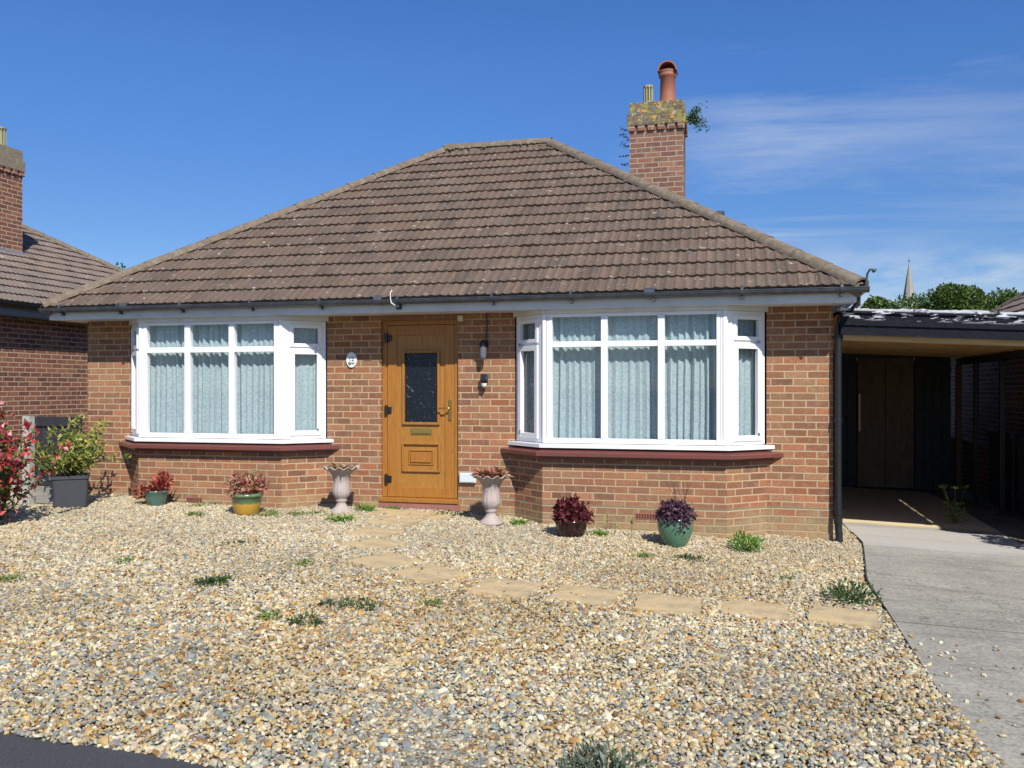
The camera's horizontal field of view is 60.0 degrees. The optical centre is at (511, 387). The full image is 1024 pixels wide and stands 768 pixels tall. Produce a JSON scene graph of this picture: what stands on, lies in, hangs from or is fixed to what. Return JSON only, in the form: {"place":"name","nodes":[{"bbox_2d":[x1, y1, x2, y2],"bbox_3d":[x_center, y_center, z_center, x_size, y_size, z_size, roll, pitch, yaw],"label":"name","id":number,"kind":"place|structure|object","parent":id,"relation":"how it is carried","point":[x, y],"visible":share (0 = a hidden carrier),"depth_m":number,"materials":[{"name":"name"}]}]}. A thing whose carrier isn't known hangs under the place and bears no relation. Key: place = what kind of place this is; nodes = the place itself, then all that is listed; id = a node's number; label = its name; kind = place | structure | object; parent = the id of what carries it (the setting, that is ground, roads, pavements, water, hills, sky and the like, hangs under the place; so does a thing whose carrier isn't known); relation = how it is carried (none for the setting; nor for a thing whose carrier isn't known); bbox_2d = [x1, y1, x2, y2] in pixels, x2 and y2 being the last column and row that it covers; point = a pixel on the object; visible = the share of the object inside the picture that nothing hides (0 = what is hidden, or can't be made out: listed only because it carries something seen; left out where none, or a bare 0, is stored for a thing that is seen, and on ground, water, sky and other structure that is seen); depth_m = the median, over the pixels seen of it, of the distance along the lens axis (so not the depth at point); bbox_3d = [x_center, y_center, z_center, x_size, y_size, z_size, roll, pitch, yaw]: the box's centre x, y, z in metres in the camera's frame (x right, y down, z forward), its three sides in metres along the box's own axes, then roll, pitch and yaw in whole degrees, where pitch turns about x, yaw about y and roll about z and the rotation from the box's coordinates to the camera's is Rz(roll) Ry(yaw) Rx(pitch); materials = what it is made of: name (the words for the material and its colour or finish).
{"place":"outdoors","nodes":[
{"label":"outdoors","id":0,"kind":"place"},
{"bbox_2d":[0,732,224,767],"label":"pavement","id":1,"kind":"structure","parent":0,"point":[17,751],"depth_m":3.68,"materials":[{"name":"grey asphalt"}]},
{"bbox_2d":[0,479,1023,767],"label":"gravel","id":2,"kind":"structure","parent":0,"point":[106,527],"depth_m":5.22,"materials":[{"name":"beige gravel"}]},
{"bbox_2d":[0,573,36,580],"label":"weed clump","id":3,"kind":"object","parent":2,"relation":"on","point":[5,578],"visible":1,"depth_m":6.68,"materials":[{"name":"green plant"}]},
{"bbox_2d":[0,401,71,522],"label":"red leaf bush","id":4,"kind":"object","parent":2,"relation":"on","point":[11,460],"visible":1,"depth_m":8.93,"materials":[{"name":"red plant"}]},
{"bbox_2d":[35,475,57,503],"bbox_3d":[-5.347,1.243,10.351,0.450,0.450,0.072,0,0,14],"label":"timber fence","id":5,"kind":"object","parent":2,"relation":"on","point":[43,495],"visible":0.29,"depth_m":10.34,"materials":[{"name":"wood"}]},
{"bbox_2d":[35,416,82,485],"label":"side gate","id":6,"kind":"structure","parent":2,"relation":"on","point":[43,424],"depth_m":11.30,"materials":[{"name":"wood"}]},
{"bbox_2d":[29,414,131,507],"bbox_3d":[-5.057,0.834,10.266,0.830,1.077,1.048,0,0,12],"label":"planter shrub","id":7,"kind":"object","parent":2,"relation":"on","point":[69,489],"visible":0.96,"depth_m":10.15,"materials":[{"name":"green plant"}]},
{"bbox_2d":[106,553,161,564],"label":"weed clump","id":8,"kind":"object","parent":2,"relation":"on","point":[126,559],"visible":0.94,"depth_m":7.33,"materials":[{"name":"green plant"}]},
{"bbox_2d":[132,470,174,505],"bbox_3d":[-4.157,1.160,10.300,0.553,0.428,0.419,0,0,14],"label":"potted plant","id":9,"kind":"object","parent":2,"relation":"on","point":[156,493],"visible":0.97,"depth_m":10.22,"materials":[{"name":"red plant"}]},
{"bbox_2d":[185,511,213,515],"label":"weed clump","id":10,"kind":"object","parent":2,"relation":"on","point":[192,512],"visible":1,"depth_m":9.68,"materials":[{"name":"green plant"}]},
{"bbox_2d":[180,502,227,506],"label":"weed clump","id":11,"kind":"object","parent":2,"relation":"on","point":[199,504],"visible":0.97,"depth_m":10.32,"materials":[{"name":"green plant"}]},
{"bbox_2d":[190,532,238,589],"bbox_3d":[-2.152,1.271,6.595,0.504,0.414,0.339,0,0,-16],"label":"weed clump","id":12,"kind":"object","parent":2,"relation":"on","point":[211,580],"visible":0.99,"depth_m":6.56,"materials":[{"name":"green plant"}]},
{"bbox_2d":[220,539,259,545],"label":"weed clump","id":13,"kind":"object","parent":2,"relation":"on","point":[238,542],"visible":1,"depth_m":8.10,"materials":[{"name":"green plant"}]},
{"bbox_2d":[224,467,271,515],"bbox_3d":[-2.930,1.128,9.751,0.503,0.527,0.466,0,0,14],"label":"potted plant","id":14,"kind":"object","parent":2,"relation":"on","point":[246,498],"visible":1,"depth_m":9.66,"materials":[{"name":"pink plant"}]},
{"bbox_2d":[233,603,292,622],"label":"weed clump","id":15,"kind":"object","parent":2,"relation":"on","point":[265,615],"visible":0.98,"depth_m":5.73,"materials":[{"name":"green plant"}]},
{"bbox_2d":[253,509,290,516],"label":"weed clump","id":16,"kind":"object","parent":2,"relation":"on","point":[271,512],"visible":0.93,"depth_m":9.71,"materials":[{"name":"green plant"}]},
{"bbox_2d":[278,558,314,567],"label":"weed clump","id":17,"kind":"object","parent":2,"relation":"on","point":[302,562],"visible":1,"depth_m":7.29,"materials":[{"name":"green plant"}]},
{"bbox_2d":[281,604,328,626],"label":"weed clump","id":18,"kind":"object","parent":2,"relation":"on","point":[316,621],"visible":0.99,"depth_m":5.65,"materials":[{"name":"green plant"}]},
{"bbox_2d":[277,510,333,516],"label":"weed clump","id":19,"kind":"object","parent":2,"relation":"on","point":[294,512],"visible":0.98,"depth_m":9.79,"materials":[{"name":"green plant"}]},
{"bbox_2d":[323,461,359,512],"bbox_3d":[-1.913,1.112,9.921,0.431,0.575,0.435,0,0,-3],"label":"garden urn","id":20,"kind":"object","parent":2,"relation":"on","point":[341,475],"visible":0.96,"depth_m":9.85,"materials":[{"name":"stone"}]},
{"bbox_2d":[324,511,359,523],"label":"weed clump","id":21,"kind":"object","parent":2,"relation":"on","point":[340,518],"visible":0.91,"depth_m":9.28,"materials":[{"name":"green plant"}]},
{"bbox_2d":[317,595,387,609],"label":"weed clump","id":22,"kind":"object","parent":2,"relation":"on","point":[329,601],"visible":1,"depth_m":6.09,"materials":[{"name":"green plant"}]},
{"bbox_2d":[350,502,377,511],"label":"weed clump","id":23,"kind":"object","parent":2,"relation":"on","point":[367,507],"visible":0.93,"depth_m":10.02,"materials":[{"name":"green plant"}]},
{"bbox_2d":[341,537,406,551],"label":"stepping stone","id":24,"kind":"object","parent":2,"relation":"on","point":[373,543],"visible":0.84,"depth_m":8.09,"materials":[{"name":"beige stone"}]},
{"bbox_2d":[345,526,404,537],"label":"stepping stone","id":25,"kind":"object","parent":2,"relation":"on","point":[378,532],"visible":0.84,"depth_m":8.64,"materials":[{"name":"beige stone"}]},
{"bbox_2d":[346,552,422,570],"bbox_3d":[-1.072,1.473,7.441,0.462,0.072,0.462,3,3,40],"label":"stepping stone","id":26,"kind":"object","parent":2,"relation":"on","point":[385,560],"visible":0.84,"depth_m":7.41,"materials":[{"name":"beige stone"}]},
{"bbox_2d":[364,516,423,527],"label":"stepping stone","id":27,"kind":"object","parent":2,"relation":"on","point":[404,522],"visible":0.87,"depth_m":9.28,"materials":[{"name":"beige stone"}]},
{"bbox_2d":[382,504,407,508],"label":"weed clump","id":28,"kind":"object","parent":2,"relation":"on","point":[391,507],"visible":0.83,"depth_m":10.15,"materials":[{"name":"green plant"}]},
{"bbox_2d":[366,508,453,520],"bbox_3d":[-1.119,1.415,9.787,0.872,0.072,0.407,2,2,18],"label":"stepping stone","id":29,"kind":"object","parent":2,"relation":"on","point":[412,514],"visible":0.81,"depth_m":9.73,"materials":[{"name":"beige stone"}]},
{"bbox_2d":[413,595,443,606],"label":"weed clump","id":30,"kind":"object","parent":2,"relation":"on","point":[436,600],"visible":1,"depth_m":6.19,"materials":[{"name":"green plant"}]},
{"bbox_2d":[391,563,467,584],"bbox_3d":[-0.669,1.495,7.038,0.472,0.072,0.461,3,3,44],"label":"stepping stone","id":31,"kind":"object","parent":2,"relation":"on","point":[427,573],"visible":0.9,"depth_m":7.00,"materials":[{"name":"beige stone"}]},
{"bbox_2d":[433,509,476,515],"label":"weed clump","id":32,"kind":"object","parent":2,"relation":"on","point":[455,513],"visible":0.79,"depth_m":9.85,"materials":[{"name":"green plant"}]},
{"bbox_2d":[471,466,513,525],"bbox_3d":[-0.231,1.127,9.421,0.474,0.636,0.475,0,0,-20],"label":"garden urn","id":33,"kind":"object","parent":2,"relation":"on","point":[490,480],"visible":1,"depth_m":9.34,"materials":[{"name":"stone"}]},
{"bbox_2d":[467,578,542,597],"bbox_3d":[-0.051,1.522,6.673,0.462,0.072,0.450,2,2,17],"label":"stepping stone","id":34,"kind":"object","parent":2,"relation":"on","point":[494,587],"visible":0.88,"depth_m":6.61,"materials":[{"name":"beige stone"}]},
{"bbox_2d":[503,518,528,524],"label":"weed clump","id":35,"kind":"object","parent":2,"relation":"on","point":[520,521],"visible":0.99,"depth_m":9.44,"materials":[{"name":"green plant"}]},
{"bbox_2d":[551,493,594,537],"bbox_3d":[0.597,1.258,8.797,0.460,0.445,0.426,0,0,14],"label":"potted plant","id":36,"kind":"object","parent":2,"relation":"on","point":[572,516],"visible":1,"depth_m":8.69,"materials":[{"name":"red plant"}]},
{"bbox_2d":[547,585,621,606],"bbox_3d":[0.538,1.544,6.511,0.462,0.072,0.462,2,2,19],"label":"stepping stone","id":37,"kind":"object","parent":2,"relation":"on","point":[595,596],"visible":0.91,"depth_m":6.48,"materials":[{"name":"beige stone"}]},
{"bbox_2d":[558,737,652,767],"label":"weed clump","id":38,"kind":"object","parent":2,"relation":"on","point":[580,759],"visible":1,"depth_m":3.64,"materials":[{"name":"green plant"}]},
{"bbox_2d":[586,513,636,536],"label":"weed clump","id":39,"kind":"object","parent":2,"relation":"on","point":[599,532],"visible":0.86,"depth_m":8.90,"materials":[{"name":"green plant"}]},
{"bbox_2d":[631,552,654,557],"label":"weed clump","id":40,"kind":"object","parent":2,"relation":"on","point":[643,554],"visible":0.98,"depth_m":7.96,"materials":[{"name":"green plant"}]},
{"bbox_2d":[634,593,700,615],"bbox_3d":[1.116,1.565,6.352,0.462,0.072,0.432,2,1,12],"label":"stepping stone","id":41,"kind":"object","parent":2,"relation":"on","point":[672,604],"visible":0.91,"depth_m":6.29,"materials":[{"name":"beige stone"}]},
{"bbox_2d":[654,481,700,547],"bbox_3d":[1.585,1.206,8.488,0.452,0.621,0.407,0,0,14],"label":"potted plant","id":42,"kind":"object","parent":2,"relation":"on","point":[675,527],"visible":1,"depth_m":8.39,"materials":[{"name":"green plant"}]},
{"bbox_2d":[668,553,710,563],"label":"weed clump","id":43,"kind":"object","parent":2,"relation":"on","point":[689,557],"visible":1,"depth_m":7.92,"materials":[{"name":"green plant"}]},
{"bbox_2d":[726,529,764,551],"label":"weed clump","id":44,"kind":"object","parent":2,"relation":"on","point":[753,542],"visible":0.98,"depth_m":8.35,"materials":[{"name":"green plant"}]},
{"bbox_2d":[721,599,788,620],"bbox_3d":[1.712,1.585,6.261,0.462,0.072,0.409,2,1,16],"label":"stepping stone","id":45,"kind":"object","parent":2,"relation":"on","point":[779,612],"visible":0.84,"depth_m":6.22,"materials":[{"name":"beige stone"}]},
{"bbox_2d":[771,573,815,582],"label":"weed clump","id":46,"kind":"object","parent":2,"relation":"on","point":[785,577],"visible":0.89,"depth_m":7.22,"materials":[{"name":"green plant"}]},
{"bbox_2d":[807,604,879,628],"bbox_3d":[2.296,1.605,6.162,0.461,0.072,0.411,2,2,20],"label":"stepping stone","id":47,"kind":"object","parent":2,"relation":"on","point":[836,616],"visible":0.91,"depth_m":6.10,"materials":[{"name":"beige stone"}]},
{"bbox_2d":[819,575,883,606],"bbox_3d":[2.516,1.526,6.585,0.462,0.225,0.485,0,0,14],"label":"weed clump","id":48,"kind":"object","parent":2,"relation":"on","point":[858,595],"visible":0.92,"depth_m":6.52,"materials":[{"name":"green plant"}]},
{"bbox_2d":[843,524,884,607],"bbox_3d":[3.293,1.584,8.341,0.116,0.080,4.002,0,0,17],"label":"edging strip","id":49,"kind":"object","parent":2,"relation":"on","point":[868,582],"visible":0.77,"depth_m":7.90,"materials":[{"name":"grey concrete"}]},
{"bbox_2d":[0,0,1023,308],"label":"sky","id":50,"kind":"structure","parent":0,"point":[858,136],"materials":[{"name":"blue"}]},
{"bbox_2d":[12,467,1023,544],"bbox_3d":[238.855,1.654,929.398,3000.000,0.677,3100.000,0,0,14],"label":"ground","id":51,"kind":"structure","parent":0,"point":[86,471],"depth_m":13.55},
{"bbox_2d":[22,416,34,504],"bbox_3d":[-5.649,0.958,10.362,0.100,1.260,0.080,0,0,14],"label":"concrete post","id":52,"kind":"object","parent":51,"relation":"on","point":[31,497],"visible":0.43,"depth_m":10.33,"materials":[{"name":"grey concrete"}]},
{"bbox_2d":[0,126,123,473],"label":"neighbour house","id":53,"kind":"structure","parent":51,"relation":"on","point":[43,365],"depth_m":14.78,"materials":[{"name":"brick"}]},
{"bbox_2d":[38,60,876,542],"bbox_3d":[-0.192,-1.472,13.450,9.612,6.744,7.920,0,0,14],"label":"bungalow","id":54,"kind":"object","parent":51,"relation":"on","point":[390,274],"visible":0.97,"depth_m":10.23,"materials":[{"name":"brick"}]},
{"bbox_2d":[119,315,340,452],"bbox_3d":[-3.542,-0.048,10.603,3.041,1.591,0.525,0,0,14],"label":"bay window","id":55,"kind":"structure","parent":54,"relation":"in","point":[285,439],"depth_m":10.42,"materials":[{"name":"white plastic"}]},
{"bbox_2d":[150,321,326,438],"bbox_3d":[-3.495,-0.114,10.751,2.650,1.452,0.373,0,0,14],"label":"net curtain","id":56,"kind":"object","parent":54,"relation":"hanging from","point":[255,392],"visible":0.47,"depth_m":10.58,"materials":[{"name":"white fabric"}]},
{"bbox_2d":[346,352,356,367],"bbox_3d":[-1.878,-0.328,10.381,0.132,0.184,0.021,0,0,14],"label":"house number sign","id":57,"kind":"object","parent":54,"relation":"attached to","point":[351,359],"visible":1,"depth_m":10.38,"materials":[{"name":"white ceramic"}]},
{"bbox_2d":[385,324,454,498],"bbox_3d":[-1.068,0.268,10.228,0.846,1.989,0.124,0,0,14],"label":"front door","id":58,"kind":"structure","parent":54,"relation":"in","point":[420,407],"depth_m":10.24,"materials":[{"name":"brown wood"}]},
{"bbox_2d":[458,315,462,320],"bbox_3d":[-0.585,-0.788,10.049,0.065,0.067,0.018,0,0,14],"label":"bell box","id":59,"kind":"object","parent":54,"relation":"attached to","point":[460,317],"visible":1,"depth_m":10.04,"materials":[{"name":"beige plastic"}]},
{"bbox_2d":[459,473,475,482],"bbox_3d":[-0.499,1.015,10.012,0.190,0.110,0.049,0,0,14],"label":"vent cover","id":60,"kind":"object","parent":54,"relation":"attached to","point":[465,478],"visible":0.81,"depth_m":9.99,"materials":[{"name":"white plastic"}]},
{"bbox_2d":[479,313,487,359],"bbox_3d":[-0.316,-0.575,9.920,0.084,0.530,0.141,0,0,14],"label":"wall lantern","id":61,"kind":"object","parent":54,"relation":"attached to","point":[483,344],"depth_m":9.87,"materials":[{"name":"white glass"}]},
{"bbox_2d":[480,374,487,387],"bbox_3d":[-0.307,-0.080,9.935,0.080,0.154,0.109,0,0,14],"label":"security lamp","id":62,"kind":"object","parent":54,"relation":"attached to","point":[484,377],"visible":1,"depth_m":9.90,"materials":[{"name":"black paint"}]},
{"bbox_2d":[619,127,629,165],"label":"self sown plant","id":63,"kind":"object","parent":54,"relation":"attached to","point":[624,145],"visible":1,"depth_m":13.18,"materials":[{"name":"green plant"}]},
{"bbox_2d":[524,314,755,439],"bbox_3d":[1.319,-0.118,9.513,2.654,1.444,0.368,0,0,14],"label":"net curtain","id":64,"kind":"object","parent":54,"relation":"hanging from","point":[690,392],"visible":0.47,"depth_m":9.35,"materials":[{"name":"white fabric"}]},
{"bbox_2d":[500,305,783,461],"bbox_3d":[1.287,-0.048,9.362,3.044,1.591,0.525,0,0,14],"label":"bay window","id":65,"kind":"structure","parent":54,"relation":"in","point":[728,446],"depth_m":9.19,"materials":[{"name":"white plastic"}]},
{"bbox_2d":[686,101,709,132],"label":"self sown plant","id":66,"kind":"object","parent":54,"relation":"attached to","point":[694,118],"visible":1,"depth_m":12.91,"materials":[{"name":"green plant"}]},
{"bbox_2d":[860,295,899,308],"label":"tree","id":67,"kind":"object","parent":51,"relation":"on","point":[877,302],"visible":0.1,"depth_m":71.35,"materials":[{"name":"green plant"}]},
{"bbox_2d":[833,353,950,491],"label":"garage","id":68,"kind":"structure","parent":51,"relation":"on","point":[896,422],"depth_m":14.00,"materials":[{"name":"black paint"}]},
{"bbox_2d":[833,358,856,484],"bbox_3d":[5.135,0.534,14.237,0.740,2.023,0.055,0,0,14],"label":"door leaf","id":69,"kind":"structure","parent":68,"relation":"in","point":[851,368],"depth_m":14.17,"materials":[{"name":"wood"}]},
{"bbox_2d":[857,358,913,487],"bbox_3d":[5.905,0.547,14.019,0.834,2.049,0.095,0,0,14],"label":"door leaf","id":70,"kind":"structure","parent":68,"relation":"in","point":[885,386],"depth_m":14.04,"materials":[{"name":"brown wood"}]},
{"bbox_2d":[915,357,950,490],"bbox_3d":[6.579,0.562,13.866,0.520,2.079,0.055,0,0,14],"label":"door leaf","id":71,"kind":"structure","parent":68,"relation":"in","point":[932,374],"depth_m":13.86,"materials":[{"name":"wood"}]},
{"bbox_2d":[901,264,915,308],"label":"church","id":72,"kind":"structure","parent":51,"relation":"on","point":[909,289],"depth_m":219.34,"materials":[{"name":"stone"}]},
{"bbox_2d":[892,292,930,308],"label":"tree","id":73,"kind":"object","parent":51,"relation":"on","point":[911,299],"visible":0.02,"depth_m":75.58,"materials":[{"name":"green plant"}]},
{"bbox_2d":[833,307,1023,516],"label":"carport","id":74,"kind":"object","parent":51,"relation":"on","point":[975,338],"visible":0.88,"depth_m":8.90,"materials":[{"name":"wood"}]},
{"bbox_2d":[910,282,993,310],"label":"tree","id":75,"kind":"object","parent":51,"relation":"on","point":[948,296],"visible":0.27,"depth_m":68.46,"materials":[{"name":"green plant"}]},
{"bbox_2d":[951,291,1023,505],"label":"neighbour house","id":76,"kind":"structure","parent":51,"relation":"on","point":[989,397],"depth_m":14.18,"materials":[{"name":"brick"}]},
{"bbox_2d":[982,286,1021,310],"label":"tree","id":77,"kind":"object","parent":51,"relation":"on","point":[1004,296],"visible":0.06,"depth_m":73.57,"materials":[{"name":"green plant"}]},
{"bbox_2d":[833,486,1023,767],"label":"driveway","id":78,"kind":"structure","parent":0,"point":[930,571],"depth_m":6.87,"materials":[{"name":"concrete"}]},
{"bbox_2d":[939,483,970,523],"bbox_3d":[5.266,1.405,10.565,0.395,0.538,0.349,0,0,14],"label":"weed clump","id":79,"kind":"object","parent":78,"relation":"on","point":[948,503],"visible":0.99,"depth_m":10.55,"materials":[{"name":"green plant"}]},
{"bbox_2d":[926,483,1023,543],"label":"side strip","id":80,"kind":"object","parent":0,"point":[1009,524],"visible":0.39,"depth_m":11.61,"materials":[{"name":"soil"}]},
{"bbox_2d":[951,435,988,499],"bbox_3d":[7.565,1.275,14.834,0.170,0.850,4.700,0,0,14],"label":"fence","id":81,"kind":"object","parent":80,"relation":"on","point":[967,461],"depth_m":14.09,"materials":[{"name":"brown wood"}]},
{"bbox_2d":[987,430,1013,512],"bbox_3d":[6.604,1.105,12.009,0.043,1.010,1.150,0,0,14],"label":"fence panel","id":82,"kind":"object","parent":80,"relation":"on","point":[993,484],"visible":0.87,"depth_m":12.08,"materials":[{"name":"wood"}]}
]}

